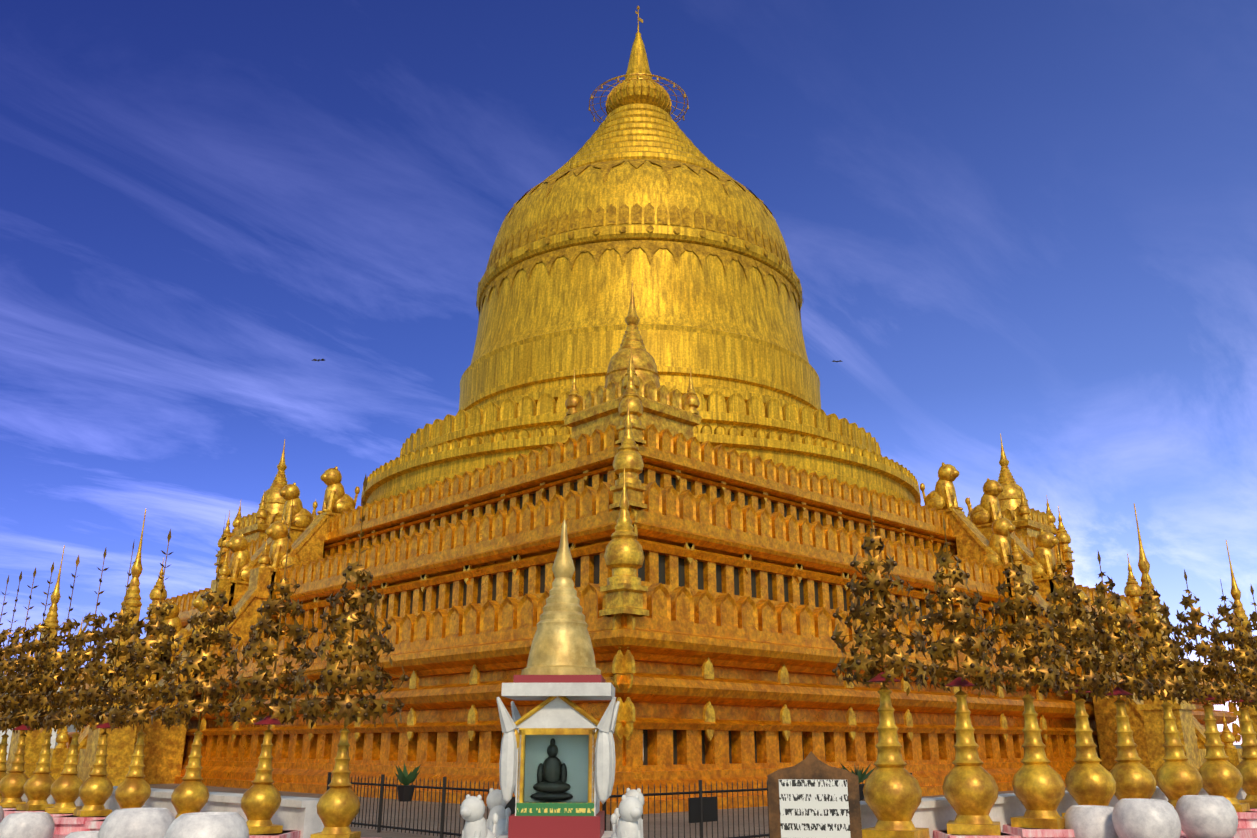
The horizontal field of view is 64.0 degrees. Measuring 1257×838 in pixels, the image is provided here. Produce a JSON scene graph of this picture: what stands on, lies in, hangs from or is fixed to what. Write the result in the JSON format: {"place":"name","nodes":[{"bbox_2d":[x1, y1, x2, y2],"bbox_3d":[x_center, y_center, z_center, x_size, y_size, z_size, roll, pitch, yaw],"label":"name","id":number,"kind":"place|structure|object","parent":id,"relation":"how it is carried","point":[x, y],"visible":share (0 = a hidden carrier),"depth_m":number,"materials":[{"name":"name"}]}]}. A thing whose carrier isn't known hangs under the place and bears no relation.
{"place":"outdoors","nodes":[
{"label":"outdoors","id":0,"kind":"place"},
{"bbox_2d":[0,687,78,759],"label":"white building","id":1,"kind":"structure","parent":0,"point":[53,742],"depth_m":70.03,"materials":[{"name":"white paint"}]},
{"bbox_2d":[312,359,842,361],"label":"birds","id":2,"kind":"object","parent":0,"point":[324,360],"visible":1,"depth_m":52.44},
{"bbox_2d":[0,0,1256,744],"label":"sky","id":3,"kind":"structure","parent":0,"point":[1033,223],"materials":[{"name":"blue"}]},
{"bbox_2d":[6,503,1256,785],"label":"spires","id":4,"kind":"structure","parent":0,"point":[120,747],"depth_m":41.20,"materials":[{"name":"gold metal"}]},
{"bbox_2d":[21,786,1246,837],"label":"pedestal","id":5,"kind":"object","parent":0,"point":[932,814],"depth_m":11.59,"materials":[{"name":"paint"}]},
{"bbox_2d":[395,762,875,801],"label":"potted plants","id":6,"kind":"object","parent":5,"relation":"on","point":[405,790],"visible":0.81,"depth_m":10.82,"materials":[{"name":"green plant"}]},
{"bbox_2d":[149,745,1241,837],"bbox_3d":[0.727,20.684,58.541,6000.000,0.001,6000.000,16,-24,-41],"label":"ground platform","id":7,"kind":"structure","parent":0,"point":[366,832],"depth_m":23.41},
{"bbox_2d":[460,519,643,837],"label":"corner shrine","id":8,"kind":"object","parent":7,"relation":"on","point":[560,671],"visible":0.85,"depth_m":7.92,"materials":[{"name":"white paint"}]},
{"bbox_2d":[522,735,589,802],"bbox_3d":[-0.564,2.731,7.839,0.520,0.520,0.008,0,-18,1],"label":"buddha statue niche","id":9,"kind":"object","parent":8,"relation":"attached to","point":[555,768],"visible":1,"depth_m":7.84,"materials":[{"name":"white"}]},
{"bbox_2d":[327,772,911,837],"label":"iron fence","id":10,"kind":"object","parent":7,"relation":"on","point":[701,809],"visible":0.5,"depth_m":18.22,"materials":[{"name":"black metal"}]},
{"bbox_2d":[3,808,1256,837],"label":"tree plinths","id":11,"kind":"object","parent":7,"relation":"on","point":[66,824],"visible":0.19,"depth_m":12.33,"materials":[{"name":"white stone"}]},
{"bbox_2d":[0,576,14,732],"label":"metal tree","id":12,"kind":"object","parent":11,"relation":"on","point":[5,603],"visible":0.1,"depth_m":17.08,"materials":[{"name":"gold metal"}]},
{"bbox_2d":[0,571,33,733],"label":"metal tree","id":13,"kind":"object","parent":11,"relation":"on","point":[4,634],"visible":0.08,"depth_m":16.56,"materials":[{"name":"gold metal"}]},
{"bbox_2d":[0,568,48,801],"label":"metal tree","id":14,"kind":"object","parent":11,"relation":"on","point":[13,648],"visible":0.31,"depth_m":15.90,"materials":[{"name":"gold metal"}]},
{"bbox_2d":[0,562,64,807],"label":"metal tree","id":15,"kind":"object","parent":11,"relation":"on","point":[13,781],"visible":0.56,"depth_m":15.21,"materials":[{"name":"gold metal"}]},
{"bbox_2d":[2,555,91,810],"bbox_3d":[-8.485,3.828,14.932,1.108,3.674,1.160,-13,-22,34],"label":"metal tree","id":16,"kind":"object","parent":11,"relation":"on","point":[37,786],"visible":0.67,"depth_m":14.62,"materials":[{"name":"gold metal"}]},
{"bbox_2d":[34,548,122,813],"bbox_3d":[-7.712,3.639,14.350,1.061,3.674,1.090,-13,-22,35],"label":"metal tree","id":17,"kind":"object","parent":11,"relation":"on","point":[65,786],"visible":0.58,"depth_m":14.04,"materials":[{"name":"gold metal"}]},
{"bbox_2d":[69,543,144,816],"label":"metal tree","id":18,"kind":"object","parent":11,"relation":"on","point":[95,790],"visible":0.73,"depth_m":13.39,"materials":[{"name":"gold metal"}]},
{"bbox_2d":[92,528,187,808],"bbox_3d":[-6.227,3.232,13.088,1.160,3.674,1.108,7,-19,-22],"label":"metal tree","id":19,"kind":"object","parent":11,"relation":"on","point":[133,789],"visible":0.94,"depth_m":12.82,"materials":[{"name":"gold metal"}]},
{"bbox_2d":[149,515,247,818],"bbox_3d":[-5.062,2.932,12.159,1.090,3.674,1.061,2,-18,-7],"label":"metal tree","id":20,"kind":"object","parent":11,"relation":"on","point":[190,793],"visible":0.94,"depth_m":11.94,"materials":[{"name":"gold metal"}]},
{"bbox_2d":[227,500,317,834],"bbox_3d":[-3.912,2.613,11.171,0.938,3.674,1.012,6,-19,-18],"label":"metal tree","id":21,"kind":"object","parent":11,"relation":"on","point":[261,799],"visible":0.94,"depth_m":10.87,"materials":[{"name":"gold metal"}]},
{"bbox_2d":[287,475,408,837],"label":"metal tree","id":22,"kind":"object","parent":11,"relation":"on","point":[338,805],"visible":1,"depth_m":10.01,"materials":[{"name":"gold metal"}]},
{"bbox_2d":[831,501,938,837],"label":"metal tree","id":23,"kind":"object","parent":11,"relation":"on","point":[892,791],"visible":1,"depth_m":10.13,"materials":[{"name":"gold metal"}]},
{"bbox_2d":[903,516,1006,835],"bbox_3d":[3.617,2.729,11.102,1.094,3.410,0.962,7,-19,-22],"label":"metal tree","id":24,"kind":"object","parent":11,"relation":"on","point":[970,788],"visible":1,"depth_m":10.88,"materials":[{"name":"gold metal"}]},
{"bbox_2d":[978,531,1069,828],"bbox_3d":[4.690,2.984,11.892,1.053,3.410,1.097,-15,-23,39],"label":"metal tree","id":25,"kind":"object","parent":11,"relation":"on","point":[1038,785],"visible":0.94,"depth_m":11.66,"materials":[{"name":"gold metal"}]},
{"bbox_2d":[1029,542,1121,816],"bbox_3d":[5.566,3.214,12.602,0.961,3.410,1.076,5,-19,-16],"label":"metal tree","id":26,"kind":"object","parent":11,"relation":"on","point":[1089,780],"visible":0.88,"depth_m":12.37,"materials":[{"name":"gold metal"}]},
{"bbox_2d":[1075,551,1164,799],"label":"metal tree","id":27,"kind":"object","parent":11,"relation":"on","point":[1133,776],"visible":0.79,"depth_m":12.97,"materials":[{"name":"gold metal"}]},
{"bbox_2d":[1115,561,1202,808],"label":"metal tree","id":28,"kind":"object","parent":11,"relation":"on","point":[1177,776],"visible":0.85,"depth_m":13.69,"materials":[{"name":"gold metal"}]},
{"bbox_2d":[1163,569,1249,811],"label":"metal tree","id":29,"kind":"object","parent":11,"relation":"on","point":[1220,774],"visible":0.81,"depth_m":14.42,"materials":[{"name":"gold metal"}]},
{"bbox_2d":[1206,579,1256,808],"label":"metal tree","id":30,"kind":"object","parent":11,"relation":"on","point":[1246,766],"visible":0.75,"depth_m":15.19,"materials":[{"name":"gold metal"}]},
{"bbox_2d":[1233,585,1256,710],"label":"metal tree","id":31,"kind":"object","parent":11,"relation":"on","point":[1253,620],"visible":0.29,"depth_m":16.38,"materials":[{"name":"gold metal"}]},
{"bbox_2d":[49,462,1242,783],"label":"stairways","id":32,"kind":"object","parent":7,"relation":"on","point":[245,578],"visible":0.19,"depth_m":51.09,"materials":[{"name":"gold metal"}]},
{"bbox_2d":[68,454,1237,814],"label":"stupa terraces","id":33,"kind":"object","parent":7,"relation":"on","point":[742,690],"visible":0.4,"depth_m":33.92,"materials":[{"name":"gold metal"}]},
{"bbox_2d":[323,469,956,558],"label":"balustrade","id":34,"kind":"object","parent":33,"relation":"attached to","point":[681,484],"visible":0.21,"depth_m":43.26,"materials":[{"name":"gold metal"}]},
{"bbox_2d":[361,330,920,505],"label":"stupa rings","id":35,"kind":"object","parent":33,"relation":"on","point":[727,367],"visible":0.31,"depth_m":54.24,"materials":[{"name":"gold metal"}]},
{"bbox_2d":[460,25,819,385],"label":"stupa bell dome","id":36,"kind":"structure","parent":35,"relation":"on","point":[687,293],"depth_m":58.98,"materials":[{"name":"gold metal"}]},
{"bbox_2d":[588,6,688,122],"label":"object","id":37,"kind":"object","parent":36,"relation":"on","point":[637,74],"visible":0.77,"depth_m":71.12,"materials":[{"name":"gold metal"}]},
{"bbox_2d":[476,79,801,324],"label":"decorative bands","id":38,"kind":"object","parent":36,"relation":"attached to","point":[649,248],"visible":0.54,"depth_m":59.12,"materials":[{"name":"gold metal"}]},
{"bbox_2d":[363,388,918,488],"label":"ring parapets","id":39,"kind":"object","parent":35,"relation":"on","point":[491,412],"visible":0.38,"depth_m":51.36,"materials":[{"name":"gold metal"}]},
{"bbox_2d":[230,279,1057,541],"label":"corner stupas","id":40,"kind":"object","parent":33,"relation":"on","point":[589,412],"visible":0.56,"depth_m":40.94,"materials":[{"name":"gold metal"}]},
{"bbox_2d":[220,424,1068,568],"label":"parapet","id":41,"kind":"structure","parent":33,"relation":"on","point":[663,445],"depth_m":43.88,"materials":[{"name":"gold metal"}]},
{"bbox_2d":[66,729,1223,765],"bbox_3d":[0.727,19.152,59.036,48.440,0.920,48.440,16,-24,-41],"label":"plaque band","id":42,"kind":"object","parent":33,"relation":"on","point":[640,747],"visible":0.56,"depth_m":33.04,"materials":[{"name":"gold"}]},
{"bbox_2d":[152,551,1139,648],"bbox_3d":[0.727,13.806,60.762,42.240,1.019,42.240,16,-24,-41],"label":"terrace frieze","id":43,"kind":"object","parent":33,"relation":"on","point":[656,567],"visible":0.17,"depth_m":37.61,"materials":[{"name":"gold"}]},
{"bbox_2d":[153,478,1139,621],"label":"parapet","id":44,"kind":"structure","parent":33,"relation":"on","point":[669,507],"depth_m":38.97,"materials":[{"name":"gold metal"}]},
{"bbox_2d":[69,583,1223,690],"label":"parapet","id":45,"kind":"structure","parent":33,"relation":"on","point":[685,611],"depth_m":31.80,"materials":[{"name":"gold metal"}]},
{"bbox_2d":[74,356,1228,668],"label":"corner spires","id":46,"kind":"object","parent":45,"relation":"on","point":[624,562],"visible":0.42,"depth_m":32.81,"materials":[{"name":"gold metal"}]},
{"bbox_2d":[56,441,1240,742],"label":"wall antefixes","id":47,"kind":"object","parent":33,"relation":"on","point":[626,667],"depth_m":33.29,"materials":[{"name":"gold metal"}]},
{"bbox_2d":[767,752,861,837],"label":"sign board","id":48,"kind":"object","parent":7,"relation":"on","point":[811,795],"visible":1,"depth_m":8.91,"materials":[{"name":"white stone"}]},
{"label":"bowl pedestals","id":49,"kind":"object","parent":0,"visible":0},
{"bbox_2d":[0,795,1237,837],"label":"white stone pots","id":50,"kind":"object","parent":49,"relation":"on","point":[1201,816],"visible":1,"depth_m":10.56,"materials":[{"name":"stone"}]}
]}

